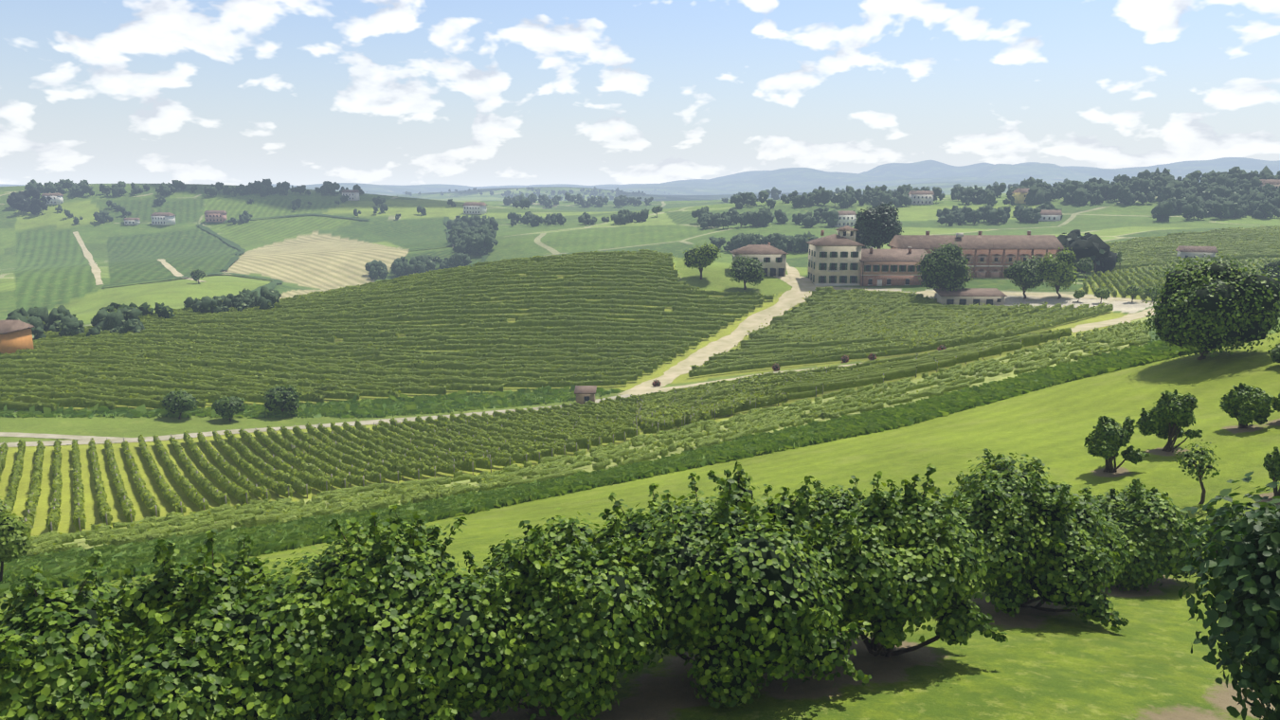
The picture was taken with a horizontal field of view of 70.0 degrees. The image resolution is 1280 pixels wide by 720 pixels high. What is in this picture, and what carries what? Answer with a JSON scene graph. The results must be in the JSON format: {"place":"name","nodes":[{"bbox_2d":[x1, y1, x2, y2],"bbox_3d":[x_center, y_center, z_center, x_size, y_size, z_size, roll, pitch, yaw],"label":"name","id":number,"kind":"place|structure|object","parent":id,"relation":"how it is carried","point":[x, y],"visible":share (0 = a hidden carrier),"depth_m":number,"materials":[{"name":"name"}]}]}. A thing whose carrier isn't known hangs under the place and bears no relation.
{"place":"outdoors","nodes":[
{"label":"outdoors","id":0,"kind":"place"},
{"bbox_2d":[0,394,631,447],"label":"valley road","id":1,"kind":"structure","parent":0,"point":[84,440],"depth_m":126.82,"materials":[{"name":"beige gravel"}]},
{"bbox_2d":[0,249,775,411],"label":"vineyard hill","id":2,"kind":"structure","parent":0,"point":[583,341],"depth_m":204.41,"materials":[{"name":"green plant"}]},
{"bbox_2d":[0,384,624,418],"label":"grass strip","id":3,"kind":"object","parent":2,"relation":"on","point":[391,405],"depth_m":155.67,"materials":[{"name":"green plant"}]},
{"bbox_2d":[0,157,1279,719],"bbox_3d":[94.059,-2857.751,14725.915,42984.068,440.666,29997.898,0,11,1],"label":"ground","id":4,"kind":"structure","parent":0,"point":[1144,663],"depth_m":92.12,"materials":[{"name":"green plant"}]},
{"bbox_2d":[0,496,33,581],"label":"sapling","id":5,"kind":"object","parent":4,"relation":"on","point":[14,541],"visible":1,"depth_m":44.75,"materials":[{"name":"green plant"}]},
{"bbox_2d":[0,320,35,353],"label":"ochre house","id":6,"kind":"structure","parent":4,"relation":"on","point":[15,335],"depth_m":183.44,"materials":[{"name":"paint"}]},
{"bbox_2d":[0,609,50,719],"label":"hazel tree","id":7,"kind":"object","parent":4,"relation":"on","point":[33,717],"visible":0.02,"depth_m":17.83,"materials":[{"name":"green plant"}]},
{"bbox_2d":[6,187,51,215],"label":"trees","id":8,"kind":"object","parent":4,"relation":"on","point":[22,201],"visible":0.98,"depth_m":705.50,"materials":[{"name":"green plant"}]},
{"bbox_2d":[40,193,63,204],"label":"house","id":9,"kind":"structure","parent":4,"relation":"on","point":[57,199],"depth_m":722.34,"materials":[{"name":"tile"}]},
{"bbox_2d":[5,305,144,340],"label":"hedge","id":10,"kind":"object","parent":4,"relation":"on","point":[63,320],"visible":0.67,"depth_m":211.73,"materials":[{"name":"green plant"}]},
{"bbox_2d":[0,551,153,719],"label":"bush","id":11,"kind":"object","parent":4,"relation":"on","point":[57,646],"visible":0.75,"depth_m":18.91,"materials":[{"name":"green plant"}]},
{"bbox_2d":[123,217,140,224],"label":"house","id":12,"kind":"structure","parent":4,"relation":"on","point":[132,221],"depth_m":681.90,"materials":[{"name":"paint"}]},
{"bbox_2d":[98,302,175,318],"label":"hedge","id":13,"kind":"object","parent":4,"relation":"on","point":[162,310],"visible":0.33,"depth_m":229.68,"materials":[{"name":"green plant"}]},
{"bbox_2d":[150,212,176,225],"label":"house","id":14,"kind":"structure","parent":4,"relation":"on","point":[163,218],"depth_m":683.86,"materials":[{"name":"paint"}]},
{"bbox_2d":[160,388,198,419],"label":"road tree","id":15,"kind":"object","parent":4,"relation":"on","point":[178,402],"visible":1,"depth_m":138.94,"materials":[{"name":"green plant"}]},
{"bbox_2d":[190,269,205,283],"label":"tree","id":16,"kind":"object","parent":4,"relation":"on","point":[196,274],"visible":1,"depth_m":386.91,"materials":[{"name":"green plant"}]},
{"bbox_2d":[204,210,227,222],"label":"house","id":17,"kind":"structure","parent":4,"relation":"on","point":[217,216],"depth_m":694.73,"materials":[{"name":"paint"}]},
{"bbox_2d":[91,528,360,719],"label":"bush","id":18,"kind":"object","parent":4,"relation":"on","point":[200,643],"visible":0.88,"depth_m":19.97,"materials":[{"name":"green plant"}]},
{"bbox_2d":[211,395,246,421],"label":"road tree","id":19,"kind":"object","parent":4,"relation":"on","point":[226,407],"visible":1,"depth_m":140.48,"materials":[{"name":"green plant"}]},
{"bbox_2d":[183,286,281,313],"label":"tree row","id":20,"kind":"object","parent":4,"relation":"on","point":[243,298],"visible":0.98,"depth_m":241.47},
{"bbox_2d":[54,195,460,224],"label":"trees","id":21,"kind":"object","parent":4,"relation":"on","point":[102,216],"visible":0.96,"depth_m":714.94,"materials":[{"name":"green plant"}]},
{"bbox_2d":[262,384,301,414],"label":"bush","id":22,"kind":"object","parent":4,"relation":"on","point":[282,398],"visible":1,"depth_m":146.23,"materials":[{"name":"green plant"}]},
{"bbox_2d":[102,213,487,296],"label":"field hedgerows","id":23,"kind":"object","parent":4,"relation":"on","point":[269,285],"visible":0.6,"depth_m":546.87,"materials":[{"name":"green plant"}]},
{"bbox_2d":[0,394,639,535],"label":"vineyard","id":24,"kind":"object","parent":4,"relation":"on","point":[463,441],"visible":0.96,"depth_m":109.60,"materials":[{"name":"green plant"}]},
{"bbox_2d":[341,189,359,200],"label":"house","id":25,"kind":"structure","parent":4,"relation":"on","point":[353,194],"depth_m":769.91,"materials":[{"name":"tile"}]},
{"bbox_2d":[24,179,679,197],"bbox_3d":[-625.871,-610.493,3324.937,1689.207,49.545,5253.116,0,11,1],"label":"ridge woods","id":26,"kind":"object","parent":4,"relation":"on","point":[264,188],"visible":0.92,"depth_m":764.68,"materials":[{"name":"green plant"}]},
{"bbox_2d":[234,504,522,719],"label":"bush","id":27,"kind":"object","parent":4,"relation":"on","point":[418,643],"visible":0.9,"depth_m":20.81,"materials":[{"name":"green plant"}]},
{"bbox_2d":[364,252,471,279],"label":"valley hedge","id":28,"kind":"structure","parent":4,"relation":"on","point":[402,266],"depth_m":490.78,"materials":[{"name":"green plant"}]},
{"bbox_2d":[445,215,498,255],"bbox_3d":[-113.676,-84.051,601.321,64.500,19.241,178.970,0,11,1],"label":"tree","id":29,"kind":"object","parent":4,"relation":"on","point":[475,235],"visible":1,"depth_m":543.13,"materials":[{"name":"green plant"}]},
{"bbox_2d":[462,201,486,214],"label":"house","id":30,"kind":"structure","parent":4,"relation":"on","point":[474,207],"depth_m":740.98,"materials":[{"name":"tile"}]},
{"bbox_2d":[451,507,682,719],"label":"bush","id":31,"kind":"object","parent":4,"relation":"on","point":[588,628],"visible":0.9,"depth_m":21.68,"materials":[{"name":"green plant"}]},
{"bbox_2d":[501,188,653,208],"bbox_3d":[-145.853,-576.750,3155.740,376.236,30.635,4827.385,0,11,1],"label":"ridge woods","id":32,"kind":"object","parent":4,"relation":"on","point":[520,200],"visible":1,"depth_m":1088.45,"materials":[{"name":"green plant"}]},
{"bbox_2d":[506,208,649,226],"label":"hedge","id":33,"kind":"object","parent":4,"relation":"on","point":[623,217],"visible":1,"depth_m":616.19,"materials":[{"name":"green plant"}]},
{"bbox_2d":[574,385,596,404],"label":"roadside hut","id":34,"kind":"object","parent":4,"relation":"on","point":[585,393],"visible":0.71,"depth_m":158.66,"materials":[{"name":"paint"}]},
{"bbox_2d":[21,319,1152,557],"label":"vineyard","id":35,"kind":"object","parent":4,"relation":"on","point":[869,397],"visible":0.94,"depth_m":90.93,"materials":[{"name":"green plant"}]},
{"bbox_2d":[14,231,1161,412],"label":"farm tracks","id":36,"kind":"object","parent":4,"relation":"on","point":[802,287],"visible":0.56,"depth_m":219.99},
{"bbox_2d":[0,339,1237,597],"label":"hedge","id":37,"kind":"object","parent":4,"relation":"on","point":[66,568],"depth_m":74.18,"materials":[{"name":"green plant"}]},
{"bbox_2d":[651,378,660,386],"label":"rose bush","id":38,"kind":"object","parent":4,"relation":"on","point":[656,383],"visible":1,"depth_m":170.75,"materials":[{"name":"plant"}]},
{"bbox_2d":[650,205,662,216],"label":"tree","id":39,"kind":"object","parent":4,"relation":"on","point":[657,209],"visible":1,"depth_m":611.65,"materials":[{"name":"green plant"}]},
{"bbox_2d":[682,242,721,279],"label":"tree","id":40,"kind":"object","parent":4,"relation":"on","point":[702,257],"visible":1,"depth_m":250.06,"materials":[{"name":"green plant"}]},
{"bbox_2d":[598,460,871,712],"bbox_3d":[2.324,5.977,25.162,7.106,5.935,8.108,0,11,1],"label":"bush","id":41,"kind":"object","parent":4,"relation":"on","point":[749,596],"visible":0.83,"depth_m":23.01,"materials":[{"name":"green plant"}]},
{"bbox_2d":[727,253,766,289],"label":"tree","id":42,"kind":"object","parent":4,"relation":"on","point":[746,269],"visible":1,"depth_m":242.62,"materials":[{"name":"green plant"}]},
{"bbox_2d":[729,242,789,276],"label":"farmhouse","id":43,"kind":"object","parent":4,"relation":"on","point":[771,259],"visible":0.62,"depth_m":259.98,"materials":[{"name":"paint"}]},
{"bbox_2d":[708,231,818,252],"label":"hedge","id":44,"kind":"object","parent":4,"relation":"on","point":[796,243],"visible":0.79,"depth_m":426.44,"materials":[{"name":"green plant"}]},
{"bbox_2d":[691,205,839,229],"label":"hedge","id":45,"kind":"object","parent":4,"relation":"on","point":[764,216],"visible":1,"depth_m":527.67,"materials":[{"name":"green plant"}]},
{"bbox_2d":[771,362,779,371],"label":"rose bush","id":46,"kind":"object","parent":4,"relation":"on","point":[775,367],"visible":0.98,"depth_m":172.05,"materials":[{"name":"red plant"}]},
{"bbox_2d":[805,225,865,286],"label":"villa","id":47,"kind":"object","parent":4,"relation":"on","point":[834,260],"visible":0.96,"depth_m":246.73,"materials":[{"name":"paint"}]},
{"bbox_2d":[840,354,849,362],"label":"rose bush","id":48,"kind":"object","parent":4,"relation":"on","point":[844,359],"visible":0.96,"depth_m":167.90,"materials":[{"name":"red plant"}]},
{"bbox_2d":[834,210,856,227],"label":"house","id":49,"kind":"structure","parent":4,"relation":"on","point":[846,217],"depth_m":511.31,"materials":[{"name":"paint"}]},
{"bbox_2d":[853,213,868,249],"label":"cedar","id":50,"kind":"object","parent":4,"relation":"on","point":[857,235],"visible":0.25,"depth_m":283.31,"materials":[{"name":"green plant"}]},
{"bbox_2d":[721,181,1014,208],"bbox_3d":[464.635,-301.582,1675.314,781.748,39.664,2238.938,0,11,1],"label":"woods","id":51,"kind":"object","parent":4,"relation":"on","point":[876,195],"visible":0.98,"depth_m":616.25,"materials":[{"name":"green plant"}]},
{"bbox_2d":[866,353,876,360],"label":"rose bush","id":52,"kind":"object","parent":4,"relation":"on","point":[871,356],"visible":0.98,"depth_m":164.10,"materials":[{"name":"red plant"}]},
{"bbox_2d":[636,286,1113,434],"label":"vineyard","id":53,"kind":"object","parent":4,"relation":"on","point":[824,324],"depth_m":176.21,"materials":[{"name":"green plant"}]},
{"bbox_2d":[853,201,903,249],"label":"cedar","id":54,"kind":"object","parent":4,"relation":"on","point":[880,227],"visible":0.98,"depth_m":273.79,"materials":[{"name":"green plant"}]},
{"bbox_2d":[859,247,928,286],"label":"farm wing","id":55,"kind":"structure","parent":4,"relation":"on","point":[884,267],"depth_m":245.90,"materials":[{"name":"pink paint"}]},
{"bbox_2d":[800,463,1008,657],"bbox_3d":[7.041,5.855,27.162,6.471,5.805,6.728,0,11,1],"label":"bush","id":56,"kind":"object","parent":4,"relation":"on","point":[915,559],"visible":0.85,"depth_m":25.16,"materials":[{"name":"green plant"}]},
{"bbox_2d":[908,190,934,204],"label":"house","id":57,"kind":"structure","parent":4,"relation":"on","point":[921,197],"depth_m":610.86,"materials":[{"name":"tile"}]},
{"bbox_2d":[937,343,946,350],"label":"rose bush","id":58,"kind":"object","parent":4,"relation":"on","point":[941,347],"visible":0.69,"depth_m":155.04,"materials":[{"name":"red plant"}]},
{"bbox_2d":[915,240,974,291],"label":"lime tree","id":59,"kind":"object","parent":4,"relation":"on","point":[946,267],"visible":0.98,"depth_m":222.23,"materials":[{"name":"green plant"}]},
{"bbox_2d":[932,288,1007,305],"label":"yard shed","id":60,"kind":"structure","parent":4,"relation":"on","point":[979,296],"depth_m":220.13,"materials":[{"name":"paint"}]},
{"bbox_2d":[887,231,1064,277],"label":"building","id":61,"kind":"structure","parent":4,"relation":"on","point":[990,256],"depth_m":256.13,"materials":[{"name":"paint"}]},
{"bbox_2d":[936,201,1063,225],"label":"hedge","id":62,"kind":"object","parent":4,"relation":"on","point":[989,213],"visible":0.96,"depth_m":510.35,"materials":[{"name":"green plant"}]},
{"bbox_2d":[1011,188,1028,203],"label":"house","id":63,"kind":"structure","parent":4,"relation":"on","point":[1019,195],"depth_m":585.59,"materials":[{"name":"tile"}]},
{"bbox_2d":[1003,254,1045,299],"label":"yard tree","id":64,"kind":"object","parent":4,"relation":"on","point":[1025,275],"visible":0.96,"depth_m":221.29,"materials":[{"name":"green plant"}]},
{"bbox_2d":[925,448,1133,632],"bbox_3d":[13.511,6.223,32.731,7.453,5.777,6.982,6,12,28],"label":"bush","id":65,"kind":"object","parent":4,"relation":"on","point":[1049,543],"visible":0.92,"depth_m":30.65,"materials":[{"name":"green plant"}]},
{"bbox_2d":[1038,209,1062,221],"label":"house","id":66,"kind":"structure","parent":4,"relation":"on","point":[1050,215],"depth_m":509.27,"materials":[{"name":"paint"}]},
{"bbox_2d":[1040,245,1078,299],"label":"tree","id":67,"kind":"object","parent":4,"relation":"on","point":[1059,272],"visible":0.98,"depth_m":219.16,"materials":[{"name":"green plant"}]},
{"bbox_2d":[1072,288,1085,302],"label":"tree","id":68,"kind":"object","parent":4,"relation":"on","point":[1079,294],"visible":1,"depth_m":216.52,"materials":[{"name":"green plant"}]},
{"bbox_2d":[1076,256,1094,279],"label":"yard tree","id":69,"kind":"object","parent":4,"relation":"on","point":[1085,265],"visible":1,"depth_m":253.91,"materials":[{"name":"green plant"}]},
{"bbox_2d":[1056,229,1117,273],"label":"farm trees","id":70,"kind":"object","parent":4,"relation":"on","point":[1095,248],"visible":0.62,"depth_m":269.55,"materials":[{"name":"green plant"}]},
{"bbox_2d":[1094,287,1111,303],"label":"tree","id":71,"kind":"object","parent":4,"relation":"on","point":[1103,293],"visible":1,"depth_m":213.12,"materials":[{"name":"green plant"}]},
{"bbox_2d":[1083,415,1150,472],"bbox_3d":[27.752,5.091,54.034,3.362,3.522,3.012,-5,12,-25],"label":"orchard tree","id":72,"kind":"object","parent":4,"relation":"on","point":[1107,439],"visible":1,"depth_m":53.50,"materials":[{"name":"green plant"}]},
{"bbox_2d":[1116,251,1122,270],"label":"tree","id":73,"kind":"object","parent":4,"relation":"on","point":[1119,259],"visible":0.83,"depth_m":290.36,"materials":[{"name":"green plant"}]},
{"bbox_2d":[1124,283,1141,303],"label":"tree","id":74,"kind":"object","parent":4,"relation":"on","point":[1133,290],"visible":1,"depth_m":211.57,"materials":[{"name":"green plant"}]},
{"bbox_2d":[1005,165,1279,205],"bbox_3d":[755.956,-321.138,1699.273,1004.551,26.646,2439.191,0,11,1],"label":"woods","id":75,"kind":"object","parent":4,"relation":"on","point":[1164,185],"visible":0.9,"depth_m":557.77,"materials":[{"name":"green plant"}]},
{"bbox_2d":[1081,478,1212,592],"bbox_3d":[20.174,7.038,36.875,5.732,4.517,5.031,0,11,1],"label":"bush","id":76,"kind":"object","parent":4,"relation":"on","point":[1159,539],"visible":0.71,"depth_m":35.33,"materials":[{"name":"green plant"}]},
{"bbox_2d":[1143,284,1160,301],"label":"tree","id":77,"kind":"object","parent":4,"relation":"on","point":[1153,293],"visible":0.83,"depth_m":212.93,"materials":[{"name":"green plant"}]},
{"bbox_2d":[1134,389,1202,452],"bbox_3d":[32.688,3.800,56.668,3.118,4.013,3.466,0,11,1],"label":"orchard tree","id":78,"kind":"object","parent":4,"relation":"on","point":[1169,415],"visible":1,"depth_m":56.20,"materials":[{"name":"green plant"}]},
{"bbox_2d":[1081,225,1279,299],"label":"vineyard","id":79,"kind":"object","parent":4,"relation":"on","point":[1252,243],"visible":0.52,"depth_m":318.73,"materials":[{"name":"green plant"}]},
{"bbox_2d":[1171,439,1221,505],"bbox_3d":[28.587,5.988,46.855,2.187,3.715,2.514,0,11,1],"label":"tree","id":80,"kind":"object","parent":4,"relation":"on","point":[1202,454],"visible":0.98,"depth_m":46.57,"materials":[{"name":"green plant"}]},
{"bbox_2d":[1175,245,1218,262],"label":"house","id":81,"kind":"structure","parent":4,"relation":"on","point":[1185,251],"depth_m":306.00,"materials":[{"name":"paint"}]},
{"bbox_2d":[1139,252,1279,360],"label":"tree","id":82,"kind":"object","parent":4,"relation":"on","point":[1206,308],"visible":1,"depth_m":78.54,"materials":[{"name":"green plant"}]},
{"bbox_2d":[1151,192,1279,221],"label":"hedge","id":83,"kind":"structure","parent":4,"relation":"on","point":[1194,206],"depth_m":477.94,"materials":[{"name":"green plant"}]},
{"bbox_2d":[1192,500,1259,559],"bbox_3d":[24.871,7.451,38.924,2.592,2.954,2.897,-5,12,-27],"label":"orchard tree","id":84,"kind":"object","parent":4,"relation":"on","point":[1238,517],"visible":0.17,"depth_m":38.71,"materials":[{"name":"green plant"}]},
{"bbox_2d":[1177,471,1279,719],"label":"bush","id":85,"kind":"object","parent":4,"relation":"on","point":[1246,614],"visible":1,"depth_m":17.39,"materials":[{"name":"green plant"}]},
{"bbox_2d":[1219,382,1274,428],"bbox_3d":[38.946,3.059,58.533,2.540,3.052,2.880,0,11,1],"label":"orchard tree","id":86,"kind":"object","parent":4,"relation":"on","point":[1244,405],"visible":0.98,"depth_m":58.09,"materials":[{"name":"green plant"}]},
{"bbox_2d":[1256,255,1279,304],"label":"tree","id":87,"kind":"object","parent":4,"relation":"on","point":[1275,266],"visible":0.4,"depth_m":182.24,"materials":[{"name":"green plant"}]},
{"bbox_2d":[1259,179,1279,189],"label":"house","id":88,"kind":"structure","parent":4,"relation":"on","point":[1275,183],"depth_m":534.96,"materials":[{"name":"tile"}]},
{"bbox_2d":[1262,446,1279,499],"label":"orchard tree","id":89,"kind":"object","parent":4,"relation":"on","point":[1271,462],"visible":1,"depth_m":46.29,"materials":[{"name":"green plant"}]},
{"bbox_2d":[1267,340,1279,363],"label":"tree","id":90,"kind":"object","parent":4,"relation":"on","point":[1274,353],"visible":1,"depth_m":74.63,"materials":[{"name":"green plant"}]},
{"bbox_2d":[1271,391,1279,412],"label":"orchard tree","id":91,"kind":"object","parent":4,"relation":"on","point":[1276,405],"visible":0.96,"depth_m":58.10,"materials":[{"name":"green plant"}]},
{"bbox_2d":[0,0,1279,186],"label":"sky","id":92,"kind":"structure","parent":0,"point":[470,93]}
]}

